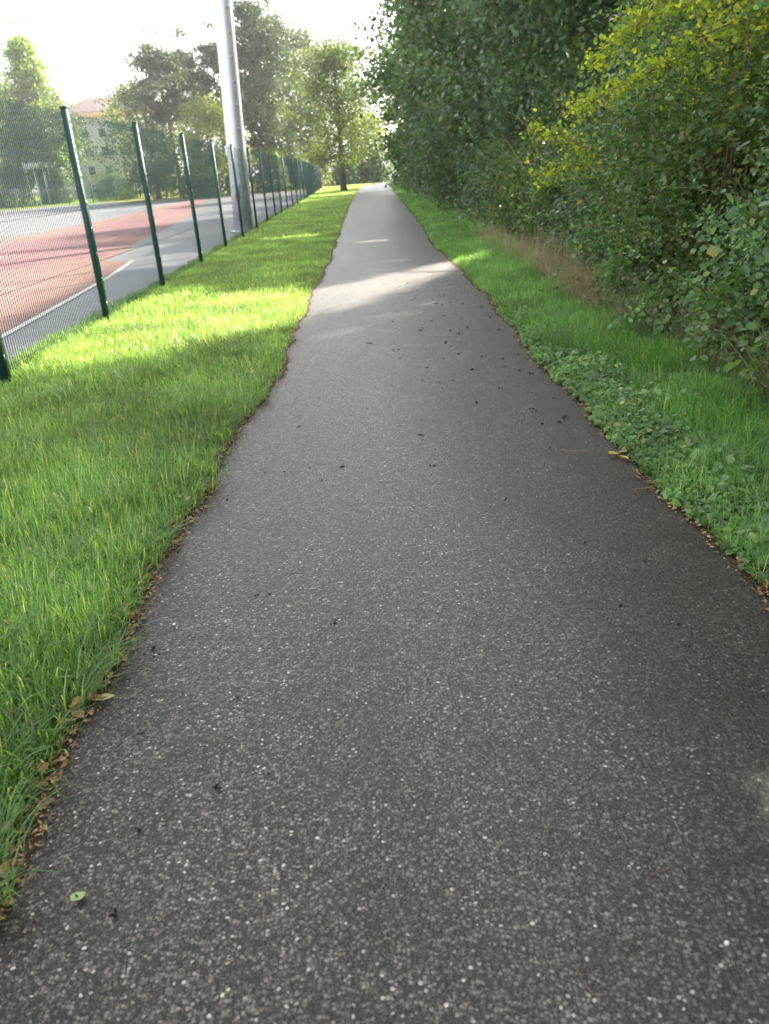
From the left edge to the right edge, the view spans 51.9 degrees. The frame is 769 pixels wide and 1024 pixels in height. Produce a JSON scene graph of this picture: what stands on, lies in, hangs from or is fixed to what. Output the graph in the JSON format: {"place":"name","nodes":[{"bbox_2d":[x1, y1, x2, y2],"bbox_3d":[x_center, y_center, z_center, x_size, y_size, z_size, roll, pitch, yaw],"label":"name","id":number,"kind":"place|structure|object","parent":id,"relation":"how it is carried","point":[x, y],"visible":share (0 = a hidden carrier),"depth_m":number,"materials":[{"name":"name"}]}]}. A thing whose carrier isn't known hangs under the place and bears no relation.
{"place":"outdoors","nodes":[
{"label":"outdoors","id":0,"kind":"place"},
{"bbox_2d":[0,193,142,210],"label":"lawn","id":1,"kind":"structure","parent":0,"point":[104,201],"depth_m":111.38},
{"bbox_2d":[0,154,39,207],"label":"bush","id":2,"kind":"object","parent":1,"relation":"on","point":[13,187],"visible":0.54,"depth_m":112.88,"materials":[{"name":"green plant"}]},
{"bbox_2d":[0,16,97,188],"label":"birch tree","id":3,"kind":"object","parent":1,"relation":"on","point":[19,52],"visible":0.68,"depth_m":110.67,"materials":[{"name":"green plant"}]},
{"bbox_2d":[0,89,99,194],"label":"broadleaf tree","id":4,"kind":"object","parent":1,"relation":"on","point":[24,102],"visible":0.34,"depth_m":111.24,"materials":[{"name":"green plant"}]},
{"bbox_2d":[99,87,135,175],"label":"slender tree","id":5,"kind":"object","parent":1,"relation":"on","point":[110,106],"visible":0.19,"depth_m":120.80,"materials":[{"name":"green plant"}]},
{"bbox_2d":[0,191,306,363],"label":"tarmac","id":6,"kind":"structure","parent":0,"point":[130,255],"depth_m":22.36,"materials":[{"name":"asphalt"}]},
{"bbox_2d":[1,260,134,337],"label":"court line","id":7,"kind":"object","parent":6,"relation":"on","point":[53,307],"visible":0.46,"depth_m":11.13,"materials":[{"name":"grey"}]},
{"bbox_2d":[0,199,205,333],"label":"running track","id":8,"kind":"structure","parent":6,"relation":"on","point":[116,250],"depth_m":15.43,"materials":[{"name":"rubber"}]},
{"bbox_2d":[0,204,190,269],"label":"running track lane","id":9,"kind":"structure","parent":8,"relation":"on","point":[117,232],"depth_m":25.22,"materials":[{"name":"red rubber"}]},
{"bbox_2d":[0,0,401,193],"label":"sky","id":10,"kind":"structure","parent":0,"point":[85,37],"materials":[{"name":"white"}]},
{"bbox_2d":[111,177,327,201],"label":"meadow","id":11,"kind":"structure","parent":0,"point":[201,197],"depth_m":99.90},
{"bbox_2d":[80,72,189,199],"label":"broadleaf tree","id":12,"kind":"object","parent":11,"relation":"on","point":[123,97],"visible":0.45,"depth_m":92.69,"materials":[{"name":"green plant"}]},
{"bbox_2d":[113,21,198,196],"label":"pine tree","id":13,"kind":"object","parent":11,"relation":"on","point":[155,60],"visible":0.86,"depth_m":86.87,"materials":[{"name":"green plant"}]},
{"bbox_2d":[164,25,208,187],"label":"pine tree","id":14,"kind":"object","parent":11,"relation":"on","point":[182,34],"visible":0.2,"depth_m":89.35,"materials":[{"name":"green plant"}]},
{"bbox_2d":[174,157,207,198],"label":"bush","id":15,"kind":"object","parent":11,"relation":"on","point":[186,182],"visible":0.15,"depth_m":87.00,"materials":[{"name":"green plant"}]},
{"bbox_2d":[162,91,258,196],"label":"round tree","id":16,"kind":"object","parent":11,"relation":"on","point":[207,128],"visible":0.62,"depth_m":77.56,"materials":[{"name":"green plant"}]},
{"bbox_2d":[190,138,230,197],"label":"bush","id":17,"kind":"object","parent":11,"relation":"on","point":[224,190],"visible":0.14,"depth_m":83.70,"materials":[{"name":"green plant"}]},
{"bbox_2d":[173,14,252,194],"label":"pine tree","id":18,"kind":"object","parent":11,"relation":"on","point":[208,52],"visible":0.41,"depth_m":83.92,"materials":[{"name":"green plant"}]},
{"bbox_2d":[213,0,303,191],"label":"broadleaf tree","id":19,"kind":"object","parent":11,"relation":"on","point":[254,31],"visible":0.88,"depth_m":81.77,"materials":[{"name":"green plant"}]},
{"bbox_2d":[238,0,323,155],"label":"broadleaf tree","id":20,"kind":"object","parent":11,"relation":"on","point":[290,35],"visible":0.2,"depth_m":90.92,"materials":[{"name":"green plant"}]},
{"bbox_2d":[278,139,310,190],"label":"bush","id":21,"kind":"object","parent":11,"relation":"on","point":[294,155],"visible":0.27,"depth_m":90.64,"materials":[{"name":"green plant"}]},
{"bbox_2d":[266,4,342,185],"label":"broadleaf tree","id":22,"kind":"object","parent":11,"relation":"on","point":[306,30],"visible":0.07,"depth_m":97.25,"materials":[{"name":"green plant"}]},
{"bbox_2d":[0,182,768,1023],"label":"path","id":23,"kind":"structure","parent":0,"point":[500,816],"depth_m":2.26,"materials":[{"name":"asphalt"}]},
{"bbox_2d":[0,255,767,1011],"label":"gravel grit","id":24,"kind":"object","parent":23,"relation":"on","point":[172,617],"visible":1,"depth_m":2.74,"materials":[{"name":"gravel"}]},
{"bbox_2d":[435,250,768,609],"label":"leaf litter","id":25,"kind":"object","parent":23,"relation":"on","point":[704,532],"visible":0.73,"depth_m":3.85,"materials":[{"name":"plant"}]},
{"bbox_2d":[0,165,768,887],"bbox_3d":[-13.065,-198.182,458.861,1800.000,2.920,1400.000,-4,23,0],"label":"ground","id":26,"kind":"structure","parent":0,"point":[528,233],"depth_m":4.99,"materials":[{"name":"plant"}]},
{"bbox_2d":[0,592,56,687],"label":"grass tuft","id":27,"kind":"object","parent":26,"relation":"on","point":[4,637],"visible":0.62,"depth_m":2.76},
{"bbox_2d":[0,820,70,906],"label":"grass tuft","id":28,"kind":"object","parent":26,"relation":"on","point":[6,880],"visible":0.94,"depth_m":1.84,"materials":[{"name":"plant"}]},
{"bbox_2d":[0,751,70,813],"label":"grass tuft","id":29,"kind":"object","parent":26,"relation":"on","point":[23,779],"visible":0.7,"depth_m":2.13,"materials":[{"name":"plant"}]},
{"bbox_2d":[0,752,72,859],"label":"grass tuft","id":30,"kind":"object","parent":26,"relation":"on","point":[11,817],"visible":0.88,"depth_m":2.02,"materials":[{"name":"plant"}]},
{"bbox_2d":[0,699,72,799],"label":"grass tuft","id":31,"kind":"object","parent":26,"relation":"on","point":[14,768],"visible":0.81,"depth_m":2.22,"materials":[{"name":"plant"}]},
{"bbox_2d":[0,67,76,205],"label":"broadleaf tree","id":32,"kind":"object","parent":26,"relation":"on","point":[2,86],"visible":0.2,"depth_m":111.81,"materials":[{"name":"green plant"}]},
{"bbox_2d":[22,162,59,204],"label":"shelter","id":33,"kind":"object","parent":26,"relation":"on","point":[39,181],"visible":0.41,"depth_m":114.56,"materials":[{"name":"white paint"}]},
{"bbox_2d":[0,596,115,722],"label":"grass tuft","id":34,"kind":"object","parent":26,"relation":"on","point":[40,659],"visible":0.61,"depth_m":2.65,"materials":[{"name":"plant"}]},
{"bbox_2d":[44,161,73,203],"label":"bush","id":35,"kind":"object","parent":26,"relation":"on","point":[58,187],"visible":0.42,"depth_m":112.80,"materials":[{"name":"green plant"}]},
{"bbox_2d":[0,509,120,588],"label":"grass tuft","id":36,"kind":"object","parent":26,"relation":"on","point":[21,566],"visible":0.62,"depth_m":3.41,"materials":[{"name":"plant"}]},
{"bbox_2d":[9,521,121,587],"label":"grass tuft","id":37,"kind":"object","parent":26,"relation":"on","point":[74,543],"visible":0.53,"depth_m":3.40,"materials":[{"name":"plant"}]},
{"bbox_2d":[0,181,140,209],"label":"ball stop fence","id":38,"kind":"object","parent":26,"relation":"on","point":[60,197],"visible":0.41,"depth_m":106.73,"materials":[{"name":"metal"}]},
{"bbox_2d":[52,374,97,395],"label":"grass tuft","id":39,"kind":"object","parent":26,"relation":"on","point":[75,385],"visible":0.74,"depth_m":6.40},
{"bbox_2d":[63,632,143,717],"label":"grass tuft","id":40,"kind":"object","parent":26,"relation":"on","point":[88,683],"visible":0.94,"depth_m":2.52,"materials":[{"name":"plant"}]},
{"bbox_2d":[91,167,141,200],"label":"clipped hedge","id":41,"kind":"object","parent":26,"relation":"on","point":[106,187],"visible":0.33,"depth_m":110.30,"materials":[{"name":"plant"}]},
{"bbox_2d":[59,96,183,197],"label":"apartment house","id":42,"kind":"structure","parent":26,"relation":"on","point":[91,111],"depth_m":135.11,"materials":[{"name":"tile"}]},
{"bbox_2d":[85,581,158,642],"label":"grass tuft","id":43,"kind":"object","parent":26,"relation":"on","point":[119,617],"visible":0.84,"depth_m":2.90,"materials":[{"name":"plant"}]},
{"bbox_2d":[108,360,146,387],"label":"grass tuft","id":44,"kind":"object","parent":26,"relation":"on","point":[128,376],"visible":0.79,"depth_m":6.51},
{"bbox_2d":[111,557,160,597],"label":"grass tuft","id":45,"kind":"object","parent":26,"relation":"on","point":[140,586],"visible":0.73,"depth_m":3.17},
{"bbox_2d":[0,302,292,653],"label":"lawn weeds","id":46,"kind":"object","parent":26,"relation":"on","point":[143,415],"visible":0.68,"depth_m":6.30,"materials":[{"name":"green plant"}]},
{"bbox_2d":[0,100,321,382],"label":"metal fence","id":47,"kind":"object","parent":26,"relation":"on","point":[309,179],"visible":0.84,"depth_m":10.57,"materials":[{"name":"metal"}]},
{"bbox_2d":[142,132,179,198],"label":"bush","id":48,"kind":"object","parent":26,"relation":"on","point":[160,181],"visible":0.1,"depth_m":98.33,"materials":[{"name":"green plant"}]},
{"bbox_2d":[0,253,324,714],"bbox_3d":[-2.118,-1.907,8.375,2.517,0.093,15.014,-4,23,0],"label":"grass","id":49,"kind":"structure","parent":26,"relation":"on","point":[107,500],"depth_m":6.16,"materials":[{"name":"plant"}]},
{"bbox_2d":[136,520,192,570],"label":"grass tuft","id":50,"kind":"object","parent":26,"relation":"on","point":[155,563],"visible":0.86,"depth_m":3.40,"materials":[{"name":"plant"}]},
{"bbox_2d":[144,389,197,421],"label":"grass tuft","id":51,"kind":"object","parent":26,"relation":"on","point":[175,404],"visible":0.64,"depth_m":5.46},
{"bbox_2d":[153,354,203,375],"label":"grass tuft","id":52,"kind":"object","parent":26,"relation":"on","point":[177,365],"visible":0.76,"depth_m":6.78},
{"bbox_2d":[0,186,363,910],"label":"soil edge","id":53,"kind":"object","parent":26,"relation":"on","point":[28,852],"visible":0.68,"depth_m":2.57,"materials":[{"name":"soil"}]},
{"bbox_2d":[26,701,101,770],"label":"grass tuft","id":54,"kind":"object","parent":53,"relation":"on","point":[60,736],"visible":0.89,"depth_m":2.33,"materials":[{"name":"plant"}]},
{"bbox_2d":[83,606,150,689],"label":"grass tuft","id":55,"kind":"object","parent":53,"relation":"on","point":[108,648],"visible":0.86,"depth_m":2.70,"materials":[{"name":"plant"}]},
{"bbox_2d":[0,257,333,919],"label":"leaf litter","id":56,"kind":"object","parent":53,"relation":"on","point":[64,759],"visible":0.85,"depth_m":2.47,"materials":[{"name":"plant"}]},
{"bbox_2d":[170,487,203,520],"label":"grass tuft","id":57,"kind":"object","parent":53,"relation":"on","point":[184,500],"visible":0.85,"depth_m":3.90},
{"bbox_2d":[173,470,225,500],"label":"grass tuft","id":58,"kind":"object","parent":53,"relation":"on","point":[202,487],"visible":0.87,"depth_m":4.10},
{"bbox_2d":[159,379,212,408],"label":"grass tuft","id":59,"kind":"object","parent":26,"relation":"on","point":[187,394],"visible":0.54,"depth_m":5.72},
{"bbox_2d":[193,451,235,478],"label":"grass tuft","id":60,"kind":"object","parent":26,"relation":"on","point":[208,471],"visible":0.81,"depth_m":4.35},
{"bbox_2d":[213,0,252,232],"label":"floodlight mast","id":61,"kind":"object","parent":26,"relation":"on","point":[228,72],"visible":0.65,"depth_m":23.14,"materials":[{"name":"metal"}]},
{"bbox_2d":[247,140,292,193],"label":"bush","id":62,"kind":"object","parent":26,"relation":"on","point":[272,154],"visible":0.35,"depth_m":87.03,"materials":[{"name":"green plant"}]},
{"bbox_2d":[301,129,335,186],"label":"bush","id":63,"kind":"object","parent":26,"relation":"on","point":[328,183],"visible":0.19,"depth_m":95.44,"materials":[{"name":"green plant"}]},
{"bbox_2d":[269,21,388,190],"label":"avenue tree","id":64,"kind":"object","parent":26,"relation":"on","point":[330,59],"visible":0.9,"depth_m":63.07,"materials":[{"name":"green plant"}]},
{"bbox_2d":[329,160,362,185],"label":"shrub","id":65,"kind":"object","parent":26,"relation":"on","point":[351,180],"visible":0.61,"depth_m":98.35,"materials":[{"name":"green plant"}]},
{"bbox_2d":[343,129,393,182],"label":"shrub","id":66,"kind":"object","parent":26,"relation":"on","point":[374,173],"visible":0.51,"depth_m":101.26,"materials":[{"name":"green plant"}]},
{"bbox_2d":[348,108,395,171],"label":"distant tree","id":67,"kind":"object","parent":26,"relation":"on","point":[377,129],"visible":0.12,"depth_m":113.83,"materials":[{"name":"green plant"}]},
{"bbox_2d":[336,0,466,182],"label":"broadleaf tree","id":68,"kind":"object","parent":26,"relation":"on","point":[388,120],"visible":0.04,"depth_m":49.69,"materials":[{"name":"green plant"}]},
{"bbox_2d":[322,0,514,182],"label":"broadleaf tree","id":69,"kind":"object","parent":26,"relation":"on","point":[387,72],"visible":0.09,"depth_m":32.92,"materials":[{"name":"green plant"}]},
{"bbox_2d":[358,0,481,192],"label":"broadleaf tree","id":70,"kind":"object","parent":26,"relation":"on","point":[398,64],"visible":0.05,"depth_m":41.70,"materials":[{"name":"green plant"}]},
{"bbox_2d":[398,107,442,193],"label":"shrub","id":71,"kind":"object","parent":26,"relation":"on","point":[411,128],"visible":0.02,"depth_m":40.83,"materials":[{"name":"green plant"}]},
{"bbox_2d":[391,100,479,198],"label":"shrub","id":72,"kind":"object","parent":26,"relation":"on","point":[423,184],"visible":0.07,"depth_m":34.97,"materials":[{"name":"green plant"}]},
{"bbox_2d":[398,74,500,204],"bbox_3d":[3.128,-14.020,29.473,5.470,4.625,7.396,-4,23,0],"label":"shrub","id":73,"kind":"object","parent":26,"relation":"on","point":[426,167],"visible":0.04,"depth_m":29.46,"materials":[{"name":"green plant"}]},
{"bbox_2d":[414,63,526,211],"bbox_3d":[3.471,-11.634,24.652,5.314,4.012,6.762,-4,23,0],"label":"shrub","id":74,"kind":"object","parent":26,"relation":"on","point":[443,178],"visible":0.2,"depth_m":24.60,"materials":[{"name":"green plant"}]},
{"bbox_2d":[424,9,560,87],"bbox_3d":[8.208,-19.901,30.275,14.207,13.804,14.698,-4,23,0],"label":"broadleaf tree","id":75,"kind":"object","parent":26,"relation":"on","point":[461,25],"visible":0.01,"depth_m":30.08,"materials":[{"name":"green plant"}]},
{"bbox_2d":[338,0,652,181],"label":"broadleaf tree","id":76,"kind":"object","parent":26,"relation":"on","point":[428,25],"visible":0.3,"depth_m":25.49,"materials":[{"name":"green plant"}]},
{"bbox_2d":[358,0,665,184],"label":"broadleaf tree","id":77,"kind":"object","parent":26,"relation":"on","point":[523,22],"visible":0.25,"depth_m":19.78,"materials":[{"name":"green plant"}]},
{"bbox_2d":[436,33,602,221],"bbox_3d":[3.439,-9.938,20.487,5.370,4.196,6.126,-17,26,-27],"label":"shrub","id":78,"kind":"object","parent":26,"relation":"on","point":[477,167],"visible":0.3,"depth_m":19.95,"materials":[{"name":"green plant"}]},
{"bbox_2d":[477,218,585,282],"bbox_3d":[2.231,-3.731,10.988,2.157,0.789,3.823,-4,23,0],"label":"dry grass","id":79,"kind":"structure","parent":26,"relation":"on","point":[548,259],"depth_m":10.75,"materials":[{"name":"plant"}]},
{"bbox_2d":[455,58,614,231],"bbox_3d":[3.712,-7.663,16.751,4.591,3.396,5.096,-4,23,0],"label":"shrub","id":80,"kind":"object","parent":26,"relation":"on","point":[532,149],"visible":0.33,"depth_m":16.40,"materials":[{"name":"green plant"}]},
{"bbox_2d":[465,68,620,246],"bbox_3d":[3.451,-5.859,13.164,4.162,2.616,4.825,-4,23,0],"label":"shrub","id":81,"kind":"object","parent":26,"relation":"on","point":[548,197],"visible":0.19,"depth_m":13.36,"materials":[{"name":"green plant"}]},
{"bbox_2d":[493,0,652,137],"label":"broadleaf tree","id":82,"kind":"object","parent":26,"relation":"on","point":[542,45],"visible":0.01,"depth_m":22.45,"materials":[{"name":"green plant"}]},
{"bbox_2d":[391,180,768,590],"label":"grass","id":83,"kind":"structure","parent":26,"relation":"on","point":[484,261],"depth_m":6.13,"materials":[{"name":"plant"}]},
{"bbox_2d":[391,187,768,597],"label":"soil edge","id":84,"kind":"object","parent":26,"relation":"on","point":[731,558],"visible":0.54,"depth_m":3.86,"materials":[{"name":"soil"}]},
{"bbox_2d":[534,241,654,314],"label":"dry grass","id":85,"kind":"structure","parent":26,"relation":"on","point":[583,281],"depth_m":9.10,"materials":[{"name":"plant"}]},
{"bbox_2d":[472,0,721,142],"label":"broadleaf tree","id":86,"kind":"object","parent":26,"relation":"on","point":[584,38],"visible":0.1,"depth_m":16.84,"materials":[{"name":"green plant"}]},
{"bbox_2d":[565,272,689,340],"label":"dry grass","id":87,"kind":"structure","parent":26,"relation":"on","point":[620,307],"depth_m":7.50,"materials":[{"name":"plant"}]},
{"bbox_2d":[582,221,681,313],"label":"weed","id":88,"kind":"object","parent":26,"relation":"on","point":[610,268],"visible":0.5,"depth_m":7.85,"materials":[{"name":"plant"}]},
{"bbox_2d":[520,12,748,283],"bbox_3d":[3.183,-4.186,9.290,3.263,2.986,3.494,9,27,28],"label":"bush","id":89,"kind":"object","parent":26,"relation":"on","point":[602,247],"visible":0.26,"depth_m":9.01,"materials":[{"name":"green plant"}]},
{"bbox_2d":[515,108,611,193],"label":"leafy branch","id":90,"kind":"object","parent":89,"relation":"attached to","point":[575,146],"visible":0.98,"depth_m":8.53,"materials":[{"name":"plant"}]},
{"bbox_2d":[501,305,768,585],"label":"ground cover","id":91,"kind":"object","parent":26,"relation":"on","point":[634,427],"visible":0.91,"depth_m":4.21,"materials":[{"name":"green plant"}]},
{"bbox_2d":[572,328,708,376],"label":"grass tuft","id":92,"kind":"object","parent":26,"relation":"on","point":[653,349],"visible":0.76,"depth_m":5.99,"materials":[{"name":"plant"}]},
{"bbox_2d":[530,3,762,261],"bbox_3d":[3.988,-5.242,10.747,4.351,3.282,4.313,-4,23,0],"label":"shrub","id":93,"kind":"object","parent":26,"relation":"on","point":[578,191],"visible":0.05,"depth_m":10.73,"materials":[{"name":"green plant"}]},
{"bbox_2d":[535,2,768,309],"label":"bramble bush","id":94,"kind":"object","parent":26,"relation":"on","point":[695,156],"visible":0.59,"depth_m":7.07,"materials":[{"name":"green plant"}]},
{"bbox_2d":[555,0,747,131],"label":"leafy branch","id":95,"kind":"object","parent":94,"relation":"attached to","point":[646,14],"visible":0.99,"depth_m":6.97,"materials":[{"name":"plant"}]},
{"bbox_2d":[596,253,725,345],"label":"dry grass","id":96,"kind":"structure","parent":26,"relation":"on","point":[684,316],"depth_m":6.51,"materials":[{"name":"plant"}]},
{"bbox_2d":[575,0,768,250],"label":"bush","id":97,"kind":"object","parent":26,"relation":"on","point":[669,27],"visible":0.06,"depth_m":9.34,"materials":[{"name":"green plant"}]},
{"bbox_2d":[617,235,738,342],"bbox_3d":[2.519,-1.902,6.678,1.059,0.860,1.309,3,24,16],"label":"weed","id":98,"kind":"object","parent":26,"relation":"on","point":[651,294],"visible":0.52,"depth_m":6.71,"materials":[{"name":"plant"}]},
{"bbox_2d":[607,0,768,333],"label":"bramble bush","id":99,"kind":"object","parent":26,"relation":"on","point":[754,248],"visible":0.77,"depth_m":5.74,"materials":[{"name":"green plant"}]},
{"bbox_2d":[615,281,767,385],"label":"dry grass","id":100,"kind":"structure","parent":26,"relation":"on","point":[744,357],"depth_m":5.54,"materials":[{"name":"plant"}]},
{"bbox_2d":[629,0,768,271],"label":"bush","id":101,"kind":"object","parent":26,"relation":"on","point":[753,28],"visible":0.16,"depth_m":7.62,"materials":[{"name":"green plant"}]},
{"bbox_2d":[669,390,745,435],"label":"grass tuft","id":102,"kind":"object","parent":26,"relation":"on","point":[710,413],"visible":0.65,"depth_m":4.39,"materials":[{"name":"plant"}]},
{"bbox_2d":[657,369,768,424],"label":"grass tuft","id":103,"kind":"object","parent":26,"relation":"on","point":[742,402],"visible":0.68,"depth_m":4.67,"materials":[{"name":"plant"}]},
{"bbox_2d":[664,251,768,377],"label":"weed","id":104,"kind":"object","parent":26,"relation":"on","point":[723,312],"visible":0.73,"depth_m":5.46,"materials":[{"name":"plant"}]},
{"bbox_2d":[725,297,768,411],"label":"weed","id":105,"kind":"object","parent":26,"relation":"on","point":[759,341],"visible":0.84,"depth_m":4.84,"materials":[{"name":"plant"}]},
{"bbox_2d":[447,215,523,250],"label":"dry grass","id":106,"kind":"structure","parent":0,"point":[490,234],"depth_m":15.42,"materials":[{"name":"plant"}]},
{"bbox_2d":[642,300,768,405],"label":"dry grass","id":107,"kind":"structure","parent":0,"point":[767,365],"depth_m":4.74,"materials":[{"name":"plant"}]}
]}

